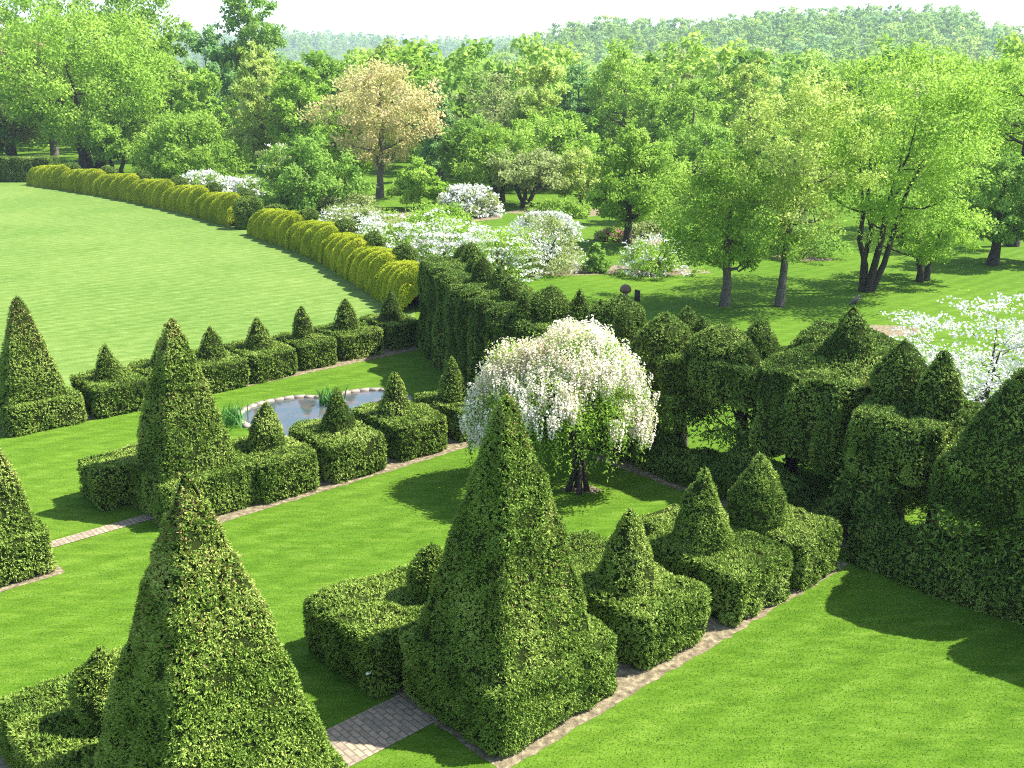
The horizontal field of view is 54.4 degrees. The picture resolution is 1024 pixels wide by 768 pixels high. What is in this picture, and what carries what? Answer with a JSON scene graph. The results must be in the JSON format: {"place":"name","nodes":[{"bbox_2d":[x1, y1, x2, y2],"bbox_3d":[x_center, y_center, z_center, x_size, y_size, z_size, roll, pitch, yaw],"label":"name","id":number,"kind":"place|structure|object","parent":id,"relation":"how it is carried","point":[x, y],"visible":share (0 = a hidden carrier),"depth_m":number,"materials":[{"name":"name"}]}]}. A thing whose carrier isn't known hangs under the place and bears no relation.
{"place":"outdoors","nodes":[
{"label":"outdoors","id":0,"kind":"place"},
{"bbox_2d":[0,182,414,432],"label":"round lawn","id":1,"kind":"structure","parent":0,"point":[84,277],"depth_m":48.34,"materials":[{"name":"plant"}]},
{"bbox_2d":[242,391,383,434],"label":"water","id":2,"kind":"structure","parent":0,"point":[289,412],"depth_m":28.97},
{"bbox_2d":[325,692,437,766],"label":"brick path","id":3,"kind":"structure","parent":0,"point":[355,739],"depth_m":14.54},
{"bbox_2d":[0,131,1023,767],"bbox_3d":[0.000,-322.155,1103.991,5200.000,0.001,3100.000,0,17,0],"label":"ground","id":4,"kind":"structure","parent":0,"point":[826,291],"depth_m":18.81,"materials":[{"name":"plant"}]},
{"bbox_2d":[0,755,10,767],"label":"soil bed","id":5,"kind":"object","parent":4,"relation":"on","point":[2,764],"depth_m":13.76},
{"bbox_2d":[0,644,123,767],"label":"topiary","id":6,"kind":"object","parent":5,"relation":"on","point":[54,722],"visible":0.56,"depth_m":12.88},
{"bbox_2d":[76,472,347,767],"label":"topiary pyramid","id":7,"kind":"object","parent":5,"relation":"on","point":[205,674],"visible":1,"depth_m":11.34,"materials":[{"name":"plant"}]},
{"bbox_2d":[0,21,58,155],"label":"tree","id":8,"kind":"object","parent":4,"relation":"on","point":[24,136],"visible":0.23,"depth_m":110.22,"materials":[{"name":"green plant"}]},
{"bbox_2d":[0,154,60,181],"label":"square hedge","id":9,"kind":"object","parent":4,"relation":"on","point":[15,168],"visible":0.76,"depth_m":95.90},
{"bbox_2d":[0,566,64,592],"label":"soil bed","id":10,"kind":"object","parent":4,"relation":"on","point":[39,576],"visible":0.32,"depth_m":18.91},
{"bbox_2d":[0,444,58,585],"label":"topiary pyramid","id":11,"kind":"object","parent":10,"relation":"on","point":[26,547],"visible":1,"depth_m":18.70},
{"bbox_2d":[0,0,94,155],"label":"tree","id":12,"kind":"object","parent":4,"relation":"on","point":[5,16],"visible":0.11,"depth_m":124.45,"materials":[{"name":"green plant"}]},
{"bbox_2d":[26,162,80,189],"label":"golden hedge","id":13,"kind":"object","parent":4,"relation":"on","point":[46,176],"visible":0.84,"depth_m":90.73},
{"bbox_2d":[58,165,116,194],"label":"golden hedge","id":14,"kind":"object","parent":4,"relation":"on","point":[79,180],"visible":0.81,"depth_m":86.44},
{"bbox_2d":[0,0,188,168],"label":"tree","id":15,"kind":"object","parent":4,"relation":"on","point":[135,98],"visible":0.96,"depth_m":101.44,"materials":[{"name":"green plant"}]},
{"bbox_2d":[76,442,137,510],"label":"topiary","id":16,"kind":"object","parent":4,"relation":"on","point":[104,481],"visible":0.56,"depth_m":22.01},
{"bbox_2d":[76,112,150,172],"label":"tree","id":17,"kind":"object","parent":4,"relation":"on","point":[117,144],"visible":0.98,"depth_m":100.53,"materials":[{"name":"green plant"}]},
{"bbox_2d":[92,170,151,201],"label":"golden hedge","id":18,"kind":"object","parent":4,"relation":"on","point":[115,186],"visible":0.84,"depth_m":81.90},
{"bbox_2d":[47,0,203,154],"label":"tree","id":19,"kind":"object","parent":4,"relation":"on","point":[134,10],"visible":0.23,"depth_m":118.40,"materials":[{"name":"green plant"}]},
{"bbox_2d":[126,175,188,208],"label":"golden hedge","id":20,"kind":"object","parent":4,"relation":"on","point":[149,192],"visible":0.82,"depth_m":77.01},
{"bbox_2d":[142,32,201,145],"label":"woodland tree","id":21,"kind":"object","parent":4,"relation":"on","point":[168,37],"visible":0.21,"depth_m":118.17,"materials":[{"name":"green plant"}]},
{"bbox_2d":[122,108,252,179],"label":"tree","id":22,"kind":"object","parent":4,"relation":"on","point":[204,152],"visible":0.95,"depth_m":90.69,"materials":[{"name":"green plant"}]},
{"bbox_2d":[160,182,222,217],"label":"golden hedge","id":23,"kind":"object","parent":4,"relation":"on","point":[183,198],"visible":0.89,"depth_m":72.25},
{"bbox_2d":[165,65,237,157],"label":"woodland tree","id":24,"kind":"object","parent":4,"relation":"on","point":[195,84],"visible":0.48,"depth_m":104.25,"materials":[{"name":"green plant"}]},
{"bbox_2d":[170,23,241,138],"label":"woodland tree","id":25,"kind":"object","parent":4,"relation":"on","point":[209,37],"visible":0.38,"depth_m":120.07,"materials":[{"name":"green plant"}]},
{"bbox_2d":[0,346,417,436],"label":"soil bed","id":26,"kind":"object","parent":4,"relation":"on","point":[387,351],"visible":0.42,"depth_m":33.76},
{"bbox_2d":[0,295,88,436],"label":"topiary pyramid","id":27,"kind":"object","parent":26,"relation":"on","point":[37,394],"visible":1,"depth_m":26.85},
{"bbox_2d":[69,343,148,418],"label":"topiary","id":28,"kind":"object","parent":26,"relation":"on","point":[109,386],"visible":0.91,"depth_m":28.49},
{"bbox_2d":[192,326,250,392],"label":"topiary","id":29,"kind":"object","parent":26,"relation":"on","point":[222,369],"visible":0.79,"depth_m":30.70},
{"bbox_2d":[223,316,297,383],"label":"topiary","id":30,"kind":"object","parent":26,"relation":"on","point":[263,353],"visible":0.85,"depth_m":31.86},
{"bbox_2d":[271,306,337,369],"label":"topiary","id":31,"kind":"object","parent":26,"relation":"on","point":[314,350],"visible":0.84,"depth_m":33.15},
{"bbox_2d":[313,298,383,360],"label":"topiary","id":32,"kind":"object","parent":26,"relation":"on","point":[351,334],"visible":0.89,"depth_m":34.37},
{"bbox_2d":[358,289,418,349],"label":"topiary","id":33,"kind":"object","parent":26,"relation":"on","point":[394,323],"visible":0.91,"depth_m":35.69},
{"bbox_2d":[193,188,255,226],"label":"golden hedge","id":34,"kind":"object","parent":4,"relation":"on","point":[216,206],"visible":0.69,"depth_m":67.47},
{"bbox_2d":[208,0,287,157],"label":"tree","id":35,"kind":"object","parent":4,"relation":"on","point":[245,15],"visible":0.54,"depth_m":122.41,"materials":[{"name":"green plant"}]},
{"bbox_2d":[222,40,300,174],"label":"tree","id":36,"kind":"object","parent":4,"relation":"on","point":[253,103],"visible":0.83,"depth_m":97.39,"materials":[{"name":"green plant"}]},
{"bbox_2d":[246,207,319,248],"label":"golden hedge","id":37,"kind":"object","parent":4,"relation":"on","point":[272,225],"visible":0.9,"depth_m":58.79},
{"bbox_2d":[262,59,335,179],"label":"tree","id":38,"kind":"object","parent":4,"relation":"on","point":[283,100],"visible":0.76,"depth_m":95.22,"materials":[{"name":"green plant"}]},
{"bbox_2d":[132,437,482,523],"bbox_3d":[-4.202,1.988,24.656,9.794,0.001,2.416,-15,22,-40],"label":"soil bed","id":39,"kind":"object","parent":4,"relation":"on","point":[394,464],"visible":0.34,"depth_m":23.47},
{"bbox_2d":[128,318,260,524],"bbox_3d":[-7.130,0.653,21.860,2.462,4.367,2.448,-15,22,-40],"label":"topiary pyramid","id":40,"kind":"object","parent":39,"relation":"on","point":[181,428],"visible":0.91,"depth_m":21.43,"materials":[{"name":"plant"}]},
{"bbox_2d":[231,401,319,504],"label":"topiary","id":41,"kind":"object","parent":39,"relation":"on","point":[285,466],"visible":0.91,"depth_m":22.76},
{"bbox_2d":[288,385,387,482],"bbox_3d":[-4.290,1.081,24.281,1.763,2.090,2.318,-15,22,-40],"label":"topiary","id":42,"kind":"object","parent":39,"relation":"on","point":[342,441],"visible":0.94,"depth_m":23.90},
{"bbox_2d":[351,371,447,460],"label":"topiary","id":43,"kind":"object","parent":39,"relation":"on","point":[409,429],"visible":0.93,"depth_m":25.22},
{"bbox_2d":[413,356,484,440],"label":"topiary","id":44,"kind":"object","parent":39,"relation":"on","point":[446,399],"visible":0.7,"depth_m":26.62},
{"bbox_2d":[253,128,378,210],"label":"tree","id":45,"kind":"object","parent":4,"relation":"on","point":[290,195],"visible":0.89,"depth_m":71.11,"materials":[{"name":"green plant"}]},
{"bbox_2d":[284,217,357,263],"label":"golden hedge","id":46,"kind":"object","parent":4,"relation":"on","point":[307,237],"visible":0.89,"depth_m":53.88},
{"bbox_2d":[317,108,377,190],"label":"tree","id":47,"kind":"object","parent":4,"relation":"on","point":[335,153],"visible":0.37,"depth_m":84.99,"materials":[{"name":"green plant"}]},
{"bbox_2d":[317,230,386,280],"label":"golden hedge","id":48,"kind":"object","parent":4,"relation":"on","point":[339,249],"visible":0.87,"depth_m":48.89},
{"bbox_2d":[298,55,447,197],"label":"tree","id":49,"kind":"object","parent":4,"relation":"on","point":[385,117],"visible":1,"depth_m":79.52,"materials":[{"name":"beige plant"}]},
{"bbox_2d":[343,241,419,297],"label":"golden hedge","id":50,"kind":"object","parent":4,"relation":"on","point":[367,262],"visible":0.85,"depth_m":44.78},
{"bbox_2d":[371,255,434,310],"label":"golden hedge","id":51,"kind":"object","parent":4,"relation":"on","point":[398,278],"visible":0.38,"depth_m":41.29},
{"bbox_2d":[346,202,472,261],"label":"flowering shrub","id":52,"kind":"object","parent":4,"relation":"on","point":[400,236],"visible":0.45,"depth_m":51.53,"materials":[{"name":"white plant"}]},
{"bbox_2d":[383,155,449,208],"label":"tree","id":53,"kind":"object","parent":4,"relation":"on","point":[416,184],"visible":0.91,"depth_m":73.88,"materials":[{"name":"green plant"}]},
{"bbox_2d":[417,78,455,180],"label":"woodland tree","id":54,"kind":"object","parent":4,"relation":"on","point":[429,146],"visible":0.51,"depth_m":94.75,"materials":[{"name":"green plant"}]},
{"bbox_2d":[433,113,504,185],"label":"tree","id":55,"kind":"object","parent":4,"relation":"on","point":[450,141],"visible":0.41,"depth_m":84.91,"materials":[{"name":"green plant"}]},
{"bbox_2d":[414,242,537,391],"bbox_3d":[-1.106,-2.275,32.038,2.809,4.050,8.808,-5,18,-17],"label":"tall hedge","id":56,"kind":"object","parent":4,"relation":"on","point":[467,292],"visible":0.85,"depth_m":30.72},
{"bbox_2d":[458,212,502,221],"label":"soil bed","id":57,"kind":"object","parent":4,"relation":"on","point":[475,219],"visible":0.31,"depth_m":70.05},
{"bbox_2d":[434,182,506,218],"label":"flowering shrub","id":58,"kind":"object","parent":57,"relation":"on","point":[474,200],"visible":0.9,"depth_m":70.57,"materials":[{"name":"white plant"}]},
{"bbox_2d":[441,70,533,177],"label":"woodland tree","id":59,"kind":"object","parent":4,"relation":"on","point":[489,112],"visible":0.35,"depth_m":97.08,"materials":[{"name":"green plant"}]},
{"bbox_2d":[449,118,538,201],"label":"tree","id":60,"kind":"object","parent":4,"relation":"on","point":[476,165],"visible":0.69,"depth_m":77.45,"materials":[{"name":"green plant"}]},
{"bbox_2d":[15,28,1023,167],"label":"woods","id":61,"kind":"object","parent":4,"relation":"on","point":[455,75],"visible":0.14,"depth_m":109.34,"materials":[{"name":"green plant"}]},
{"bbox_2d":[502,265,541,276],"bbox_3d":[-2.062,-5.716,50.310,7.081,0.001,4.011,0,17,0],"label":"soil bed","id":62,"kind":"object","parent":4,"relation":"on","point":[507,275],"visible":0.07,"depth_m":49.35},
{"bbox_2d":[410,216,500,264],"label":"flowering shrub","id":63,"kind":"object","parent":62,"relation":"on","point":[461,229],"visible":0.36,"depth_m":50.22,"materials":[{"name":"white plant"}]},
{"bbox_2d":[446,224,553,282],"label":"flowering shrub","id":64,"kind":"object","parent":62,"relation":"on","point":[510,241],"visible":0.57,"depth_m":47.89,"materials":[{"name":"white plant"}]},
{"bbox_2d":[484,147,572,207],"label":"tree","id":65,"kind":"object","parent":4,"relation":"on","point":[529,174],"visible":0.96,"depth_m":74.48,"materials":[{"name":"green plant"}]},
{"bbox_2d":[504,60,569,147],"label":"woodland tree","id":66,"kind":"object","parent":4,"relation":"on","point":[541,79],"visible":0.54,"depth_m":93.24,"materials":[{"name":"green plant"}]},
{"bbox_2d":[507,208,598,216],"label":"soil bed","id":67,"kind":"object","parent":4,"relation":"on","point":[593,213],"visible":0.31,"depth_m":73.93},
{"bbox_2d":[518,195,591,219],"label":"shrub","id":68,"kind":"object","parent":67,"relation":"on","point":[574,208],"visible":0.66,"depth_m":70.58,"materials":[{"name":"green plant"}]},
{"bbox_2d":[506,109,602,189],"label":"woodland tree","id":69,"kind":"object","parent":4,"relation":"on","point":[542,124],"visible":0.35,"depth_m":87.17,"materials":[{"name":"green plant"}]},
{"bbox_2d":[505,265,630,275],"bbox_3d":[2.824,-5.804,50.602,6.591,0.001,3.182,0,17,0],"label":"soil bed","id":70,"kind":"object","parent":4,"relation":"on","point":[613,269],"visible":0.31,"depth_m":49.88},
{"bbox_2d":[499,208,588,276],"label":"flowering shrub","id":71,"kind":"object","parent":70,"relation":"on","point":[563,232],"visible":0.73,"depth_m":49.92,"materials":[{"name":"white plant"}]},
{"bbox_2d":[490,285,658,453],"bbox_3d":[1.947,-0.631,26.824,2.980,3.920,4.550,-16,23,-43],"label":"tall hedge","id":72,"kind":"object","parent":4,"relation":"on","point":[623,315],"visible":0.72,"depth_m":26.45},
{"bbox_2d":[554,60,603,145],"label":"woodland tree","id":73,"kind":"object","parent":4,"relation":"on","point":[578,107],"visible":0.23,"depth_m":104.70,"materials":[{"name":"green plant"}]},
{"bbox_2d":[545,145,615,202],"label":"tree","id":74,"kind":"object","parent":4,"relation":"on","point":[572,168],"visible":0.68,"depth_m":77.39,"materials":[{"name":"green plant"}]},
{"bbox_2d":[574,35,667,152],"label":"woodland tree","id":75,"kind":"object","parent":4,"relation":"on","point":[610,103],"visible":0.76,"depth_m":99.45,"materials":[{"name":"green plant"}]},
{"bbox_2d":[580,122,686,246],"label":"tree","id":76,"kind":"object","parent":4,"relation":"on","point":[642,170],"visible":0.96,"depth_m":55.90,"materials":[{"name":"green plant"}]},
{"bbox_2d":[312,2,1023,70],"bbox_3d":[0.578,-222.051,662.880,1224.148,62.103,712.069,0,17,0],"label":"woods","id":77,"kind":"object","parent":4,"relation":"on","point":[954,22],"visible":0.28,"depth_m":561.32,"materials":[{"name":"green plant"}]},
{"bbox_2d":[632,268,710,275],"bbox_3d":[7.881,-5.658,50.116,3.985,0.001,2.077,-5,17,-16],"label":"soil bed","id":78,"kind":"object","parent":4,"relation":"on","point":[673,272],"visible":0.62,"depth_m":49.88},
{"bbox_2d":[615,232,707,278],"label":"flowering shrub","id":79,"kind":"object","parent":78,"relation":"on","point":[663,264],"visible":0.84,"depth_m":48.74,"materials":[{"name":"green plant"}]},
{"bbox_2d":[624,305,733,445],"bbox_3d":[4.118,-0.025,24.743,3.034,3.838,2.397,-15,22,-40],"label":"clipped yew","id":80,"kind":"object","parent":4,"relation":"on","point":[660,341],"visible":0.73,"depth_m":23.76,"materials":[{"name":"green plant"}]},
{"bbox_2d":[654,77,734,186],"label":"woodland tree","id":81,"kind":"object","parent":4,"relation":"on","point":[691,95],"visible":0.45,"depth_m":81.64,"materials":[{"name":"green plant"}]},
{"bbox_2d":[659,119,761,214],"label":"woodland tree","id":82,"kind":"object","parent":4,"relation":"on","point":[691,141],"visible":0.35,"depth_m":70.54,"materials":[{"name":"green plant"}]},
{"bbox_2d":[683,317,790,451],"bbox_3d":[5.541,0.276,23.815,3.075,3.793,2.536,-15,22,-40],"label":"clipped yew","id":83,"kind":"object","parent":4,"relation":"on","point":[726,359],"visible":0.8,"depth_m":22.95,"materials":[{"name":"green plant"}]},
{"bbox_2d":[649,143,826,306],"bbox_3d":[9.310,-6.626,41.648,7.168,6.772,6.863,0,17,0],"label":"maple tree","id":84,"kind":"object","parent":4,"relation":"on","point":[739,248],"visible":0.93,"depth_m":40.22,"materials":[{"name":"green plant"}]},
{"bbox_2d":[713,57,786,173],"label":"woodland tree","id":85,"kind":"object","parent":4,"relation":"on","point":[746,91],"visible":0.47,"depth_m":97.66,"materials":[{"name":"green plant"}]},
{"bbox_2d":[770,255,834,260],"bbox_3d":[15.709,-6.861,54.122,3.407,0.001,2.176,0,17,0],"label":"soil bed","id":86,"kind":"object","parent":4,"relation":"on","point":[811,258],"visible":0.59,"depth_m":53.90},
{"bbox_2d":[753,220,853,262],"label":"shrub","id":87,"kind":"object","parent":86,"relation":"on","point":[827,243],"visible":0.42,"depth_m":53.43,"materials":[{"name":"green plant"}]},
{"bbox_2d":[713,66,901,306],"bbox_3d":[11.728,-7.991,41.027,7.634,9.762,6.685,0,17,0],"label":"tree","id":88,"kind":"object","parent":4,"relation":"on","point":[792,188],"visible":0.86,"depth_m":39.37,"materials":[{"name":"green plant"}]},
{"bbox_2d":[745,305,910,493],"bbox_3d":[7.448,0.453,22.873,4.522,4.661,3.604,-15,22,-40],"label":"clipped yew","id":89,"kind":"object","parent":4,"relation":"on","point":[815,390],"visible":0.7,"depth_m":21.84,"materials":[{"name":"green plant"}]},
{"bbox_2d":[784,36,1017,292],"bbox_3d":[16.703,-9.460,43.767,9.605,11.060,10.947,5,17,16],"label":"tree","id":90,"kind":"object","parent":4,"relation":"on","point":[888,208],"visible":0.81,"depth_m":42.34,"materials":[{"name":"green plant"}]},
{"bbox_2d":[827,337,982,525],"bbox_3d":[8.158,1.172,20.271,3.033,4.111,2.553,-15,22,-40],"label":"clipped yew","id":91,"kind":"object","parent":4,"relation":"on","point":[912,415],"visible":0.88,"depth_m":19.68,"materials":[{"name":"green plant"}]},
{"bbox_2d":[871,189,997,281],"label":"tree","id":92,"kind":"object","parent":4,"relation":"on","point":[930,251],"visible":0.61,"depth_m":46.03,"materials":[{"name":"green plant"}]},
{"bbox_2d":[879,289,1023,406],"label":"dogwood tree","id":93,"kind":"object","parent":4,"relation":"on","point":[986,388],"visible":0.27,"depth_m":23.53,"materials":[{"name":"white plant"}]},
{"bbox_2d":[890,45,1023,232],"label":"woodland tree","id":94,"kind":"object","parent":4,"relation":"on","point":[1006,143],"visible":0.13,"depth_m":60.29,"materials":[{"name":"green plant"}]},
{"bbox_2d":[946,149,1023,265],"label":"tree","id":95,"kind":"object","parent":4,"relation":"on","point":[1011,184],"visible":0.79,"depth_m":50.21,"materials":[{"name":"green plant"}]},
{"bbox_2d":[977,56,1023,246],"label":"tree","id":96,"kind":"object","parent":4,"relation":"on","point":[1008,122],"visible":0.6,"depth_m":55.36,"materials":[{"name":"green plant"}]},
{"bbox_2d":[0,0,1023,46],"label":"sky","id":97,"kind":"structure","parent":0,"point":[477,19],"materials":[{"name":"white"}]},
{"bbox_2d":[149,30,992,67],"bbox_3d":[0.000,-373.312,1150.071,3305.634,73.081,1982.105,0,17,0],"label":"hills","id":98,"kind":"structure","parent":0,"point":[339,53],"depth_m":1329.18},
{"bbox_2d":[0,28,540,67],"bbox_3d":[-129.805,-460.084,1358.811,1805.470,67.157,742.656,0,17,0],"label":"woods","id":99,"kind":"object","parent":98,"relation":"on","point":[303,38],"visible":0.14,"depth_m":1388.75,"materials":[{"name":"green plant"}]},
{"bbox_2d":[562,484,601,492],"bbox_3d":[1.644,2.434,23.170,0.894,0.001,0.495,4,17,14],"label":"soil bed","id":100,"kind":"object","parent":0,"point":[594,489],"visible":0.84,"depth_m":23.12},
{"bbox_2d":[451,314,660,494],"bbox_3d":[1.058,0.473,22.697,4.404,4.079,3.874,-9,19,-26],"label":"wisteria tree","id":101,"kind":"object","parent":100,"relation":"on","point":[537,367],"visible":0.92,"depth_m":21.90,"materials":[{"name":"white plant"}]},
{"bbox_2d":[392,560,847,767],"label":"soil bed","id":102,"kind":"object","parent":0,"point":[632,679],"visible":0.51,"depth_m":15.65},
{"bbox_2d":[302,542,444,696],"bbox_3d":[-1.927,3.518,16.302,2.526,2.010,2.188,-15,22,-40],"label":"topiary","id":103,"kind":"object","parent":102,"relation":"on","point":[354,628],"visible":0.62,"depth_m":15.82,"materials":[{"name":"plant"}]},
{"bbox_2d":[398,392,618,757],"bbox_3d":[-0.037,2.473,14.700,2.762,4.937,2.540,-15,22,-40],"label":"topiary pyramid","id":104,"kind":"object","parent":102,"relation":"on","point":[508,644],"visible":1,"depth_m":14.20,"materials":[{"name":"plant"}]},
{"bbox_2d":[570,507,712,670],"bbox_3d":[1.975,3.162,16.773,1.867,2.404,2.497,-15,22,-40],"label":"topiary","id":105,"kind":"object","parent":102,"relation":"on","point":[644,608],"visible":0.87,"depth_m":16.31,"materials":[{"name":"plant"}]},
{"bbox_2d":[646,466,792,626],"bbox_3d":[3.744,2.708,18.171,1.906,2.526,2.417,-15,22,-40],"label":"topiary","id":106,"kind":"object","parent":102,"relation":"on","point":[741,573],"visible":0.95,"depth_m":17.77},
{"bbox_2d":[725,452,843,590],"bbox_3d":[5.115,2.450,19.132,1.819,2.412,2.175,-15,22,-40],"label":"topiary","id":107,"kind":"object","parent":102,"relation":"on","point":[757,500],"visible":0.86,"depth_m":18.71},
{"bbox_2d":[592,454,851,549],"bbox_3d":[5.178,2.459,23.089,1.937,0.001,7.439,-15,22,-40],"label":"soil bed","id":108,"kind":"object","parent":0,"point":[845,535],"visible":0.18,"depth_m":23.89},
{"bbox_2d":[602,416,861,531],"bbox_3d":[5.032,1.908,23.000,1.735,1.314,6.951,-15,22,-40],"label":"hedge","id":109,"kind":"object","parent":108,"relation":"on","point":[679,461],"visible":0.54,"depth_m":22.62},
{"label":"soil bed","id":110,"kind":"structure","parent":0,"visible":0},
{"bbox_2d":[842,492,1023,624],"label":"hedge","id":111,"kind":"object","parent":110,"relation":"on","point":[883,538],"visible":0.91,"depth_m":18.34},
{"bbox_2d":[917,367,1023,604],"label":"clipped yew","id":112,"kind":"object","parent":110,"relation":"on","point":[978,471],"visible":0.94,"depth_m":17.43,"materials":[{"name":"green plant"}]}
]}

